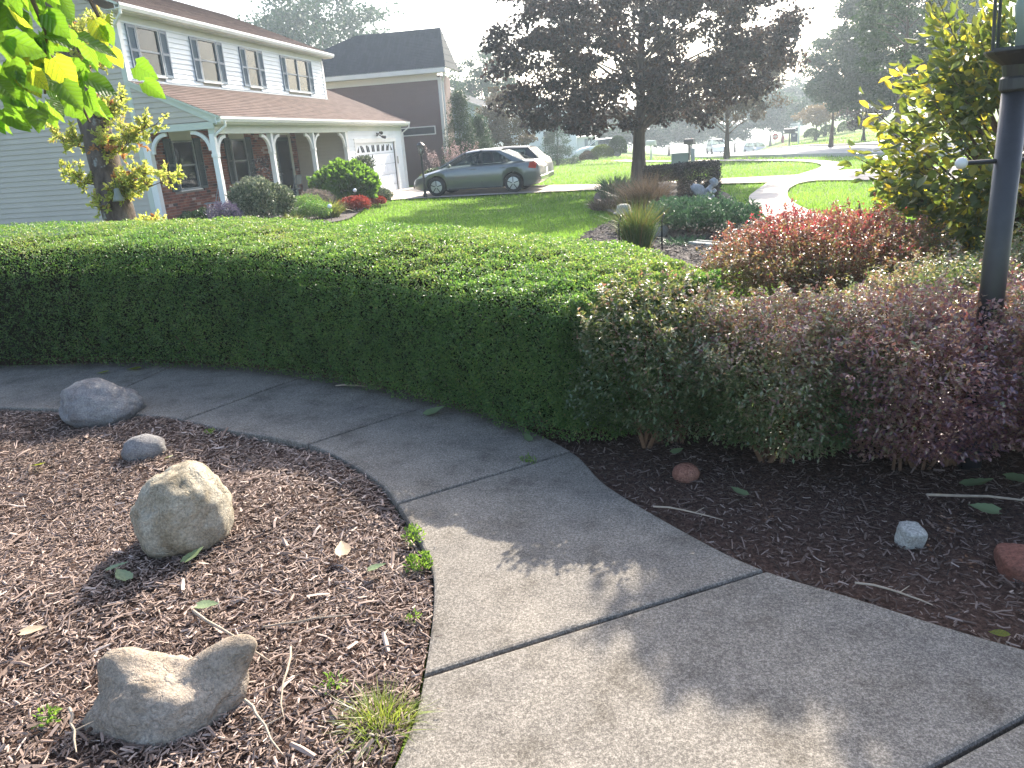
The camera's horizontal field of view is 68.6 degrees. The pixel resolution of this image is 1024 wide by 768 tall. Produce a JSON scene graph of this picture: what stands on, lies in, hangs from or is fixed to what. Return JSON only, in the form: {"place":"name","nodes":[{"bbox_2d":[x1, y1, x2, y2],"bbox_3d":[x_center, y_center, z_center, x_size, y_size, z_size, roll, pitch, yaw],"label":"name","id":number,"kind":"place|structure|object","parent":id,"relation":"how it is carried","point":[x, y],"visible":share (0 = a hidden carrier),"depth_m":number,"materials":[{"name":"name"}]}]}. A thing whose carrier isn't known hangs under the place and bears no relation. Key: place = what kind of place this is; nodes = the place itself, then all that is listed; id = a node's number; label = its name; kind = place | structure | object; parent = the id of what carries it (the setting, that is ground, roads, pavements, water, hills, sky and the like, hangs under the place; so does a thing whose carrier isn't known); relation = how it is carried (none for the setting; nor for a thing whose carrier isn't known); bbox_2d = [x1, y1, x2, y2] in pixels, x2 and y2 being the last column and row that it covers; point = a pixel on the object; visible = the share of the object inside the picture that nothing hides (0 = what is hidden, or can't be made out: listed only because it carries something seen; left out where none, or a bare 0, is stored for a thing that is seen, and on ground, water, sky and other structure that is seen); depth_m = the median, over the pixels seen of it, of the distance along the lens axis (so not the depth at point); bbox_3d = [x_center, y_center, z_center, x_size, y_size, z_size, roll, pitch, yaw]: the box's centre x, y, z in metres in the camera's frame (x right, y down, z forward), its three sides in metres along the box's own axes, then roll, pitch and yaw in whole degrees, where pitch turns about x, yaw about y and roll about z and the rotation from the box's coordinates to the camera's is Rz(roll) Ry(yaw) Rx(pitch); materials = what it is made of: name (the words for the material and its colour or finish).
{"place":"outdoors","nodes":[
{"label":"outdoors","id":0,"kind":"place"},
{"bbox_2d":[248,155,283,183],"bbox_3d":[-7.363,-6.097,22.596,0.955,1.604,0.896,-1,18,10],"label":"potted palm","id":1,"kind":"object","parent":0,"point":[256,172],"visible":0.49,"depth_m":22.41,"materials":[{"name":"green plant"}]},
{"bbox_2d":[317,195,353,217],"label":"yellow grass","id":2,"kind":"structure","parent":0,"point":[337,211],"depth_m":19.78,"materials":[{"name":"plant"}]},
{"bbox_2d":[174,0,1015,154],"label":"sky","id":3,"kind":"structure","parent":0,"point":[463,24],"materials":[{"name":"white"}]},
{"bbox_2d":[256,97,997,767],"bbox_3d":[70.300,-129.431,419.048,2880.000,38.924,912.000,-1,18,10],"label":"ground","id":4,"kind":"structure","parent":0,"point":[766,145],"depth_m":24.23,"materials":[{"name":"green plant"}]},
{"bbox_2d":[45,2,186,232],"bbox_3d":[-5.186,-5.321,8.277,4.657,9.158,4.755,-13,20,-25],"label":"leaning tree","id":5,"kind":"object","parent":4,"relation":"on","point":[103,147],"visible":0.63,"depth_m":8.33,"materials":[{"name":"yellow plant"}]},
{"bbox_2d":[0,0,409,236],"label":"house","id":6,"kind":"structure","parent":4,"relation":"on","point":[238,93],"depth_m":20.66,"materials":[{"name":"beige"}]},
{"bbox_2d":[134,25,167,78],"bbox_3d":[-9.112,-8.349,18.901,0.082,1.160,0.980,-1,18,10],"label":"window","id":7,"kind":"structure","parent":6,"relation":"in","point":[146,38],"depth_m":19.00,"materials":[{"name":"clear glass"}]},
{"bbox_2d":[171,140,202,191],"bbox_3d":[-8.809,-5.907,20.297,0.082,1.300,1.030,-1,18,10],"label":"window","id":8,"kind":"structure","parent":6,"relation":"in","point":[182,151],"depth_m":20.37,"materials":[{"name":"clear glass"}]},
{"bbox_2d":[196,38,222,84],"bbox_3d":[-8.679,-9.230,21.486,0.082,1.160,1.030,-1,18,10],"label":"window","id":9,"kind":"structure","parent":6,"relation":"in","point":[206,50],"depth_m":21.54,"materials":[{"name":"white glass"}]},
{"bbox_2d":[230,139,250,182],"bbox_3d":[-8.343,-6.855,23.079,0.082,1.300,0.940,-1,18,10],"label":"window","id":10,"kind":"structure","parent":6,"relation":"in","point":[237,147],"depth_m":23.11,"materials":[{"name":"grey glass"}]},
{"bbox_2d":[244,48,262,88],"bbox_3d":[-8.267,-10.069,23.950,0.082,1.160,0.840,-1,18,10],"label":"window","id":11,"kind":"structure","parent":6,"relation":"in","point":[250,54],"depth_m":24.04,"materials":[{"name":"white glass"}]},
{"bbox_2d":[275,137,296,197],"bbox_3d":[-7.829,-7.476,26.027,0.090,2.060,1.020,-1,18,10],"label":"front door","id":12,"kind":"structure","parent":6,"relation":"in","point":[282,143],"depth_m":25.99,"materials":[{"name":"grey wood"}]},
{"bbox_2d":[285,56,311,93],"bbox_3d":[-7.736,-11.150,27.124,0.082,1.160,1.930,-1,18,10],"label":"window","id":13,"kind":"structure","parent":6,"relation":"in","point":[298,77],"depth_m":27.14,"materials":[{"name":"white glass"}]},
{"bbox_2d":[356,142,397,190],"bbox_3d":[-5.361,-8.536,30.008,0.032,2.140,4.630,-1,18,10],"label":"garage door","id":14,"kind":"structure","parent":6,"relation":"in","point":[383,152],"depth_m":30.65,"materials":[{"name":"white metal"}]},
{"bbox_2d":[0,409,434,767],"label":"mulch bed","id":15,"kind":"object","parent":4,"relation":"on","point":[327,644],"visible":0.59,"depth_m":2.90,"materials":[{"name":"brown wood"}]},
{"bbox_2d":[31,704,62,728],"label":"weed","id":16,"kind":"object","parent":15,"relation":"on","point":[50,718],"visible":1,"depth_m":2.29,"materials":[{"name":"green plant"}]},
{"bbox_2d":[0,0,165,134],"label":"broadleaf tree","id":17,"kind":"object","parent":15,"relation":"on","point":[34,63],"visible":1,"depth_m":2.03,"materials":[{"name":"green plant"}]},
{"bbox_2d":[58,378,145,427],"bbox_3d":[-2.786,0.150,5.058,0.611,0.375,0.420,1,19,15],"label":"boulder","id":18,"kind":"object","parent":15,"relation":"on","point":[92,402],"visible":0.84,"depth_m":4.91,"materials":[{"name":"grey stone"}]},
{"bbox_2d":[121,434,166,461],"bbox_3d":[-2.127,0.379,4.335,0.241,0.175,0.198,-8,19,-12],"label":"stone","id":19,"kind":"object","parent":15,"relation":"on","point":[143,446],"visible":0.86,"depth_m":4.26,"materials":[{"name":"grey stone"}]},
{"bbox_2d":[82,634,257,748],"bbox_3d":[-1.050,0.982,2.308,0.532,0.314,0.315,-2,29,5],"label":"boulder","id":20,"kind":"object","parent":15,"relation":"on","point":[145,697],"visible":0.82,"depth_m":2.25,"materials":[{"name":"grey stone"}]},
{"bbox_2d":[129,460,233,559],"bbox_3d":[-1.452,0.578,3.307,0.421,0.478,0.429,-4,24,-19],"label":"boulder","id":21,"kind":"object","parent":15,"relation":"on","point":[184,507],"visible":0.93,"depth_m":3.16,"materials":[{"name":"stone"}]},
{"bbox_2d":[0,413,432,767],"bbox_3d":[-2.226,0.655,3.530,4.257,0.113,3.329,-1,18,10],"label":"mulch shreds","id":22,"kind":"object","parent":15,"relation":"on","point":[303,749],"visible":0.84,"depth_m":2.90,"materials":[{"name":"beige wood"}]},
{"bbox_2d":[192,609,271,662],"bbox_3d":[-0.964,0.854,2.595,0.498,0.028,0.054,11,23,37],"label":"twig","id":23,"kind":"object","parent":15,"relation":"on","point":[202,617],"visible":0.72,"depth_m":2.61,"materials":[{"name":"wood"}]},
{"bbox_2d":[243,698,283,754],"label":"twig","id":24,"kind":"object","parent":15,"relation":"on","point":[249,703],"visible":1,"depth_m":2.16,"materials":[{"name":"wood"}]},
{"bbox_2d":[263,611,350,627],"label":"twig","id":25,"kind":"object","parent":15,"relation":"on","point":[284,623],"visible":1,"depth_m":2.62,"materials":[{"name":"wood"}]},
{"bbox_2d":[312,671,348,694],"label":"weed","id":26,"kind":"object","parent":15,"relation":"on","point":[330,679],"visible":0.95,"depth_m":2.34,"materials":[{"name":"green plant"}]},
{"bbox_2d":[317,672,446,767],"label":"grass tuft","id":27,"kind":"object","parent":15,"relation":"on","point":[380,705],"visible":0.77,"depth_m":2.16,"materials":[{"name":"green plant"}]},
{"bbox_2d":[400,523,425,545],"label":"weed","id":28,"kind":"object","parent":15,"relation":"on","point":[412,528],"visible":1,"depth_m":3.17,"materials":[{"name":"green plant"}]},
{"bbox_2d":[403,549,433,571],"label":"weed","id":29,"kind":"object","parent":15,"relation":"on","point":[411,558],"visible":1,"depth_m":2.97,"materials":[{"name":"green plant"}]},
{"bbox_2d":[203,199,243,229],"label":"purple flower plant","id":30,"kind":"object","parent":4,"relation":"on","point":[215,209],"visible":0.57,"depth_m":16.98,"materials":[{"name":"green plant"}]},
{"bbox_2d":[169,207,363,230],"bbox_3d":[-6.164,-5.202,22.618,5.126,0.102,10.848,-1,18,10],"label":"mulch bed","id":31,"kind":"object","parent":4,"relation":"on","point":[345,214],"visible":0.14,"depth_m":19.86,"materials":[{"name":"wood"}]},
{"bbox_2d":[175,207,234,230],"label":"leafy shrub","id":32,"kind":"object","parent":31,"relation":"on","point":[197,213],"visible":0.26,"depth_m":17.65,"materials":[{"name":"green plant"}]},
{"bbox_2d":[225,174,295,224],"bbox_3d":[-6.031,-4.415,18.110,1.795,1.272,1.613,-1,18,10],"label":"variegated shrub","id":33,"kind":"object","parent":31,"relation":"on","point":[248,196],"visible":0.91,"depth_m":17.72,"materials":[{"name":"green plant"}]},
{"bbox_2d":[290,193,323,219],"bbox_3d":[-5.394,-4.613,19.543,1.070,0.696,0.960,-7,18,-9],"label":"boxwood mound","id":34,"kind":"object","parent":31,"relation":"on","point":[302,199],"visible":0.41,"depth_m":19.39,"materials":[{"name":"green plant"}]},
{"bbox_2d":[297,200,332,220],"bbox_3d":[-5.002,-4.409,19.044,0.960,0.557,0.886,-1,18,10],"label":"boxwood mound","id":35,"kind":"object","parent":31,"relation":"on","point":[316,207],"visible":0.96,"depth_m":18.84,"materials":[{"name":"green plant"}]},
{"bbox_2d":[296,188,336,206],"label":"fuzzy bush","id":36,"kind":"object","parent":31,"relation":"on","point":[319,192],"visible":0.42,"depth_m":21.07,"materials":[{"name":"brown plant"}]},
{"bbox_2d":[306,157,381,198],"bbox_3d":[-4.996,-6.128,22.824,2.306,1.538,2.018,-1,18,10],"label":"hydrangea","id":37,"kind":"object","parent":31,"relation":"on","point":[347,177],"visible":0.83,"depth_m":22.23,"materials":[{"name":"green plant"}]},
{"bbox_2d":[335,194,371,210],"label":"red plant","id":38,"kind":"object","parent":31,"relation":"on","point":[357,201],"visible":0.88,"depth_m":21.14,"materials":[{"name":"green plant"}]},
{"bbox_2d":[249,7,330,47],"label":"tree","id":39,"kind":"object","parent":4,"relation":"on","point":[298,28],"visible":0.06,"depth_m":76.01,"materials":[{"name":"green plant"}]},
{"bbox_2d":[237,0,404,49],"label":"tree","id":40,"kind":"object","parent":4,"relation":"on","point":[348,18],"visible":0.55,"depth_m":68.90,"materials":[{"name":"green plant"}]},
{"bbox_2d":[322,27,458,184],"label":"house","id":41,"kind":"structure","parent":4,"relation":"on","point":[394,73],"depth_m":35.87,"materials":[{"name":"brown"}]},
{"bbox_2d":[401,126,435,136],"bbox_3d":[-4.921,-12.184,36.227,2.550,0.400,0.040,-1,18,10],"label":"window","id":42,"kind":"structure","parent":41,"relation":"in","point":[423,130],"depth_m":36.15,"materials":[{"name":"glass"}]},
{"bbox_2d":[424,140,478,167],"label":"pink flower plant","id":43,"kind":"object","parent":4,"relation":"on","point":[448,158],"visible":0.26,"depth_m":31.53,"materials":[{"name":"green plant"}]},
{"bbox_2d":[440,88,483,166],"bbox_3d":[-2.463,-11.270,35.038,3.126,4.772,2.999,-1,18,10],"label":"arborvitae","id":44,"kind":"object","parent":4,"relation":"on","point":[459,101],"visible":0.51,"depth_m":34.53,"materials":[{"name":"green plant"}]},
{"bbox_2d":[451,91,509,158],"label":"house","id":45,"kind":"structure","parent":4,"relation":"on","point":[474,102],"depth_m":51.24,"materials":[{"name":"grey"}]},
{"bbox_2d":[445,45,517,115],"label":"tree","id":46,"kind":"object","parent":4,"relation":"on","point":[472,90],"visible":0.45,"depth_m":64.86,"materials":[{"name":"green plant"}]},
{"bbox_2d":[464,112,501,159],"bbox_3d":[-1.637,-11.427,36.515,2.582,3.587,2.650,-1,18,10],"label":"arborvitae","id":47,"kind":"object","parent":4,"relation":"on","point":[480,124],"visible":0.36,"depth_m":36.17,"materials":[{"name":"green plant"}]},
{"bbox_2d":[469,86,540,154],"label":"tree","id":48,"kind":"object","parent":4,"relation":"on","point":[504,133],"visible":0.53,"depth_m":44.98,"materials":[{"name":"green plant"}]},
{"bbox_2d":[0,362,1023,767],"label":"walkway","id":49,"kind":"structure","parent":4,"relation":"on","point":[584,618],"depth_m":2.48,"materials":[{"name":"concrete"}]},
{"bbox_2d":[0,295,1023,649],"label":"mulch bed","id":50,"kind":"object","parent":4,"relation":"on","point":[852,561],"visible":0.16,"depth_m":3.18,"materials":[{"name":"brown wood"}]},
{"bbox_2d":[0,215,721,441],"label":"hedge","id":51,"kind":"object","parent":50,"relation":"on","point":[477,321],"visible":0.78,"depth_m":5.10,"materials":[{"name":"green plant"}]},
{"bbox_2d":[672,462,699,482],"bbox_3d":[0.827,0.424,3.569,0.131,0.100,0.110,-4,18,-1],"label":"stone","id":52,"kind":"object","parent":50,"relation":"on","point":[684,472],"visible":0.97,"depth_m":3.53,"materials":[{"name":"stone"}]},
{"bbox_2d":[558,261,958,466],"bbox_3d":[1.216,-0.143,3.838,1.988,0.992,1.037,-1,18,10],"label":"barberry shrub","id":53,"kind":"object","parent":50,"relation":"on","point":[657,423],"visible":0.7,"depth_m":3.68,"materials":[{"name":"green plant"}]},
{"bbox_2d":[667,276,907,463],"bbox_3d":[1.330,-0.064,3.661,1.140,0.914,1.122,-1,18,10],"label":"barberry shrub","id":54,"kind":"object","parent":50,"relation":"on","point":[772,309],"visible":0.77,"depth_m":3.38,"materials":[{"name":"green plant"}]},
{"bbox_2d":[596,418,1023,587],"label":"mulch shreds","id":55,"kind":"object","parent":50,"relation":"on","point":[798,579],"visible":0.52,"depth_m":3.16,"materials":[{"name":"wood"}]},
{"bbox_2d":[696,192,965,301],"bbox_3d":[2.395,-0.904,5.743,1.882,1.091,1.716,-11,20,-21],"label":"barberry shrub","id":56,"kind":"object","parent":50,"relation":"on","point":[806,260],"visible":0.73,"depth_m":5.39,"materials":[{"name":"red plant"}]},
{"bbox_2d":[785,267,1023,470],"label":"barberry shrub","id":57,"kind":"object","parent":50,"relation":"on","point":[931,316],"visible":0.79,"depth_m":3.19,"materials":[{"name":"purple plant"}]},
{"bbox_2d":[894,521,927,549],"bbox_3d":[1.546,0.588,2.917,0.100,0.088,0.089,0,32,-6],"label":"stone","id":58,"kind":"object","parent":50,"relation":"on","point":[911,534],"visible":0.99,"depth_m":2.89,"materials":[{"name":"stone"}]},
{"bbox_2d":[819,247,1023,400],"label":"barberry shrub","id":59,"kind":"object","parent":50,"relation":"on","point":[918,272],"visible":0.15,"depth_m":4.11,"materials":[{"name":"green plant"}]},
{"bbox_2d":[927,493,1023,500],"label":"twig","id":60,"kind":"object","parent":50,"relation":"on","point":[965,495],"visible":1,"depth_m":3.14,"materials":[{"name":"wood"}]},
{"bbox_2d":[927,222,1023,300],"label":"barberry shrub","id":61,"kind":"object","parent":50,"relation":"on","point":[1016,250],"visible":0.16,"depth_m":4.46,"materials":[{"name":"red plant"}]},
{"bbox_2d":[959,478,993,485],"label":"fallen leaf","id":62,"kind":"object","parent":50,"relation":"on","point":[972,481],"visible":1,"depth_m":3.27,"materials":[{"name":"plant"}]},
{"bbox_2d":[968,503,1001,513],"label":"fallen leaf","id":63,"kind":"object","parent":50,"relation":"on","point":[989,508],"visible":1,"depth_m":3.06,"materials":[{"name":"plant"}]},
{"bbox_2d":[948,256,1023,451],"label":"barberry shrub","id":64,"kind":"object","parent":50,"relation":"on","point":[1013,288],"visible":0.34,"depth_m":3.21,"materials":[{"name":"red plant"}]},
{"bbox_2d":[955,0,1023,470],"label":"lamp post","id":65,"kind":"object","parent":50,"relation":"on","point":[1007,160],"visible":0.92,"depth_m":3.08,"materials":[{"name":"black metal"}]},
{"bbox_2d":[993,543,1023,582],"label":"stone","id":66,"kind":"object","parent":50,"relation":"on","point":[1009,559],"visible":0.94,"depth_m":2.68,"materials":[{"name":"red stone"}]},
{"bbox_2d":[508,96,597,158],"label":"house","id":67,"kind":"structure","parent":4,"relation":"on","point":[577,142],"depth_m":69.93,"materials":[{"name":"white"}]},
{"bbox_2d":[534,118,584,165],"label":"spruce tree","id":68,"kind":"object","parent":4,"relation":"on","point":[556,151],"visible":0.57,"depth_m":52.24,"materials":[{"name":"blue plant"}]},
{"bbox_2d":[590,144,614,158],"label":"grass mound","id":69,"kind":"object","parent":4,"relation":"on","point":[603,150],"depth_m":48.62,"materials":[{"name":"green plant"}]},
{"bbox_2d":[587,109,630,144],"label":"house","id":70,"kind":"structure","parent":4,"relation":"on","point":[615,132],"depth_m":91.78,"materials":[{"name":"white"}]},
{"bbox_2d":[608,135,627,154],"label":"cone shrub","id":71,"kind":"object","parent":4,"relation":"on","point":[617,143],"visible":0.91,"depth_m":48.80,"materials":[{"name":"green plant"}]},
{"bbox_2d":[275,129,992,299],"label":"grass","id":72,"kind":"structure","parent":4,"relation":"on","point":[544,221],"depth_m":19.26,"materials":[{"name":"green plant"}]},
{"bbox_2d":[611,108,677,147],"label":"tree","id":73,"kind":"object","parent":4,"relation":"on","point":[656,133],"visible":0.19,"depth_m":97.39,"materials":[{"name":"green plant"}]},
{"bbox_2d":[576,181,782,265],"bbox_3d":[3.310,-4.009,16.735,3.340,0.177,17.082,-1,18,10],"label":"mulch bed","id":74,"kind":"object","parent":4,"relation":"on","point":[597,196],"visible":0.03,"depth_m":11.33,"materials":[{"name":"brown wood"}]},
{"bbox_2d":[584,194,620,210],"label":"dark grass","id":75,"kind":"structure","parent":74,"relation":"on","point":[598,205],"depth_m":16.65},
{"bbox_2d":[588,172,639,199],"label":"iris clump","id":76,"kind":"object","parent":74,"relation":"on","point":[603,187],"visible":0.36,"depth_m":18.36,"materials":[{"name":"green plant"}]},
{"bbox_2d":[600,169,687,214],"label":"brown grass","id":77,"kind":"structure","parent":74,"relation":"on","point":[642,191],"depth_m":13.80,"materials":[{"name":"brown plant"}]},
{"bbox_2d":[479,0,815,183],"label":"maple tree","id":78,"kind":"object","parent":74,"relation":"on","point":[654,81],"visible":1,"depth_m":21.41,"materials":[{"name":"purple plant"}]},
{"bbox_2d":[655,233,708,246],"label":"weed clump","id":79,"kind":"object","parent":74,"relation":"on","point":[676,239],"visible":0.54,"depth_m":10.56,"materials":[{"name":"green plant"}]},
{"bbox_2d":[642,158,723,198],"bbox_3d":[3.789,-4.444,16.711,1.780,1.072,1.072,-1,18,10],"label":"dark shrub","id":80,"kind":"object","parent":74,"relation":"on","point":[687,169],"visible":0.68,"depth_m":16.38,"materials":[{"name":"brown plant"}]},
{"bbox_2d":[690,178,718,199],"bbox_3d":[3.798,-3.687,14.793,0.540,0.730,0.376,-1,18,10],"label":"angel statue","id":81,"kind":"object","parent":74,"relation":"on","point":[696,189],"visible":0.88,"depth_m":14.64,"materials":[{"name":"stone"}]},
{"bbox_2d":[649,191,765,233],"bbox_3d":[2.907,-2.587,11.386,1.829,0.677,1.843,-1,18,10],"label":"fern shrub","id":82,"kind":"object","parent":74,"relation":"on","point":[705,212],"visible":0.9,"depth_m":11.01,"materials":[{"name":"green plant"}]},
{"bbox_2d":[654,106,709,155],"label":"tree","id":83,"kind":"object","parent":4,"relation":"on","point":[684,130],"visible":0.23,"depth_m":101.90,"materials":[{"name":"green plant"}]},
{"bbox_2d":[704,98,757,151],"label":"tree","id":84,"kind":"object","parent":4,"relation":"on","point":[741,131],"visible":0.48,"depth_m":101.72,"materials":[{"name":"green plant"}]},
{"bbox_2d":[677,41,792,158],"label":"maple tree","id":85,"kind":"object","parent":4,"relation":"on","point":[757,112],"visible":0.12,"depth_m":41.46,"materials":[{"name":"purple plant"}]},
{"bbox_2d":[746,89,799,145],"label":"tree","id":86,"kind":"object","parent":4,"relation":"on","point":[779,120],"visible":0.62,"depth_m":92.70,"materials":[{"name":"green plant"}]},
{"bbox_2d":[760,76,809,140],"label":"tree","id":87,"kind":"object","parent":4,"relation":"on","point":[796,89],"visible":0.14,"depth_m":103.91,"materials":[{"name":"green plant"}]},
{"bbox_2d":[790,103,840,140],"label":"tree","id":88,"kind":"object","parent":4,"relation":"on","point":[821,114],"visible":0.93,"depth_m":66.82,"materials":[{"name":"green plant"}]},
{"bbox_2d":[690,152,950,158],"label":"kerb","id":89,"kind":"structure","parent":4,"relation":"on","point":[804,155],"depth_m":38.67,"materials":[{"name":"concrete"}]},
{"bbox_2d":[784,93,864,135],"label":"tree","id":90,"kind":"object","parent":4,"relation":"on","point":[796,106],"visible":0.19,"depth_m":78.55,"materials":[{"name":"green plant"}]},
{"bbox_2d":[796,27,868,146],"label":"tree","id":91,"kind":"object","parent":4,"relation":"on","point":[822,86],"visible":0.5,"depth_m":45.99,"materials":[{"name":"green plant"}]},
{"bbox_2d":[715,142,982,153],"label":"kerb","id":92,"kind":"structure","parent":4,"relation":"on","point":[869,144],"depth_m":50.86,"materials":[{"name":"concrete"}]},
{"bbox_2d":[836,95,894,140],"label":"tree","id":93,"kind":"object","parent":4,"relation":"on","point":[871,110],"visible":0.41,"depth_m":53.13,"materials":[{"name":"green plant"}]},
{"bbox_2d":[821,0,988,111],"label":"tree","id":94,"kind":"object","parent":4,"relation":"on","point":[847,57],"visible":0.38,"depth_m":40.98,"materials":[{"name":"green plant"}]},
{"bbox_2d":[848,0,971,156],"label":"young tree","id":95,"kind":"object","parent":4,"relation":"on","point":[870,42],"visible":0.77,"depth_m":25.94,"materials":[{"name":"green plant"}]},
{"bbox_2d":[836,0,1023,273],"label":"yellowing shrub","id":96,"kind":"object","parent":4,"relation":"on","point":[963,86],"visible":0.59,"depth_m":5.84,"materials":[{"name":"green plant"}]},
{"bbox_2d":[600,194,685,249],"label":"ornamental grass","id":97,"kind":"object","parent":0,"point":[638,228],"depth_m":9.86,"materials":[{"name":"green plant"}]},
{"bbox_2d":[389,166,976,199],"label":"driveway","id":98,"kind":"structure","parent":0,"point":[412,192],"depth_m":24.59,"materials":[{"name":"concrete"}]},
{"bbox_2d":[413,148,548,195],"bbox_3d":[-1.097,-7.369,25.936,4.550,1.455,2.030,1,19,14],"label":"car","id":99,"kind":"object","parent":98,"relation":"on","point":[509,172],"visible":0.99,"depth_m":25.16,"materials":[{"name":"grey paint"}]},
{"bbox_2d":[441,146,553,191],"bbox_3d":[-0.749,-8.045,27.952,4.430,1.480,2.080,1,19,14],"label":"car","id":100,"kind":"object","parent":98,"relation":"on","point":[530,153],"visible":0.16,"depth_m":27.31,"materials":[{"name":"white paint"}]},
{"bbox_2d":[614,159,843,173],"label":"sidewalk","id":101,"kind":"structure","parent":0,"point":[828,165],"depth_m":32.12,"materials":[{"name":"concrete"}]},
{"bbox_2d":[749,180,818,218],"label":"sidewalk","id":102,"kind":"structure","parent":0,"point":[774,196],"depth_m":16.94,"materials":[{"name":"concrete"}]},
{"bbox_2d":[695,145,989,155],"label":"street","id":103,"kind":"structure","parent":0,"point":[814,149],"depth_m":45.91,"materials":[{"name":"grey asphalt"}]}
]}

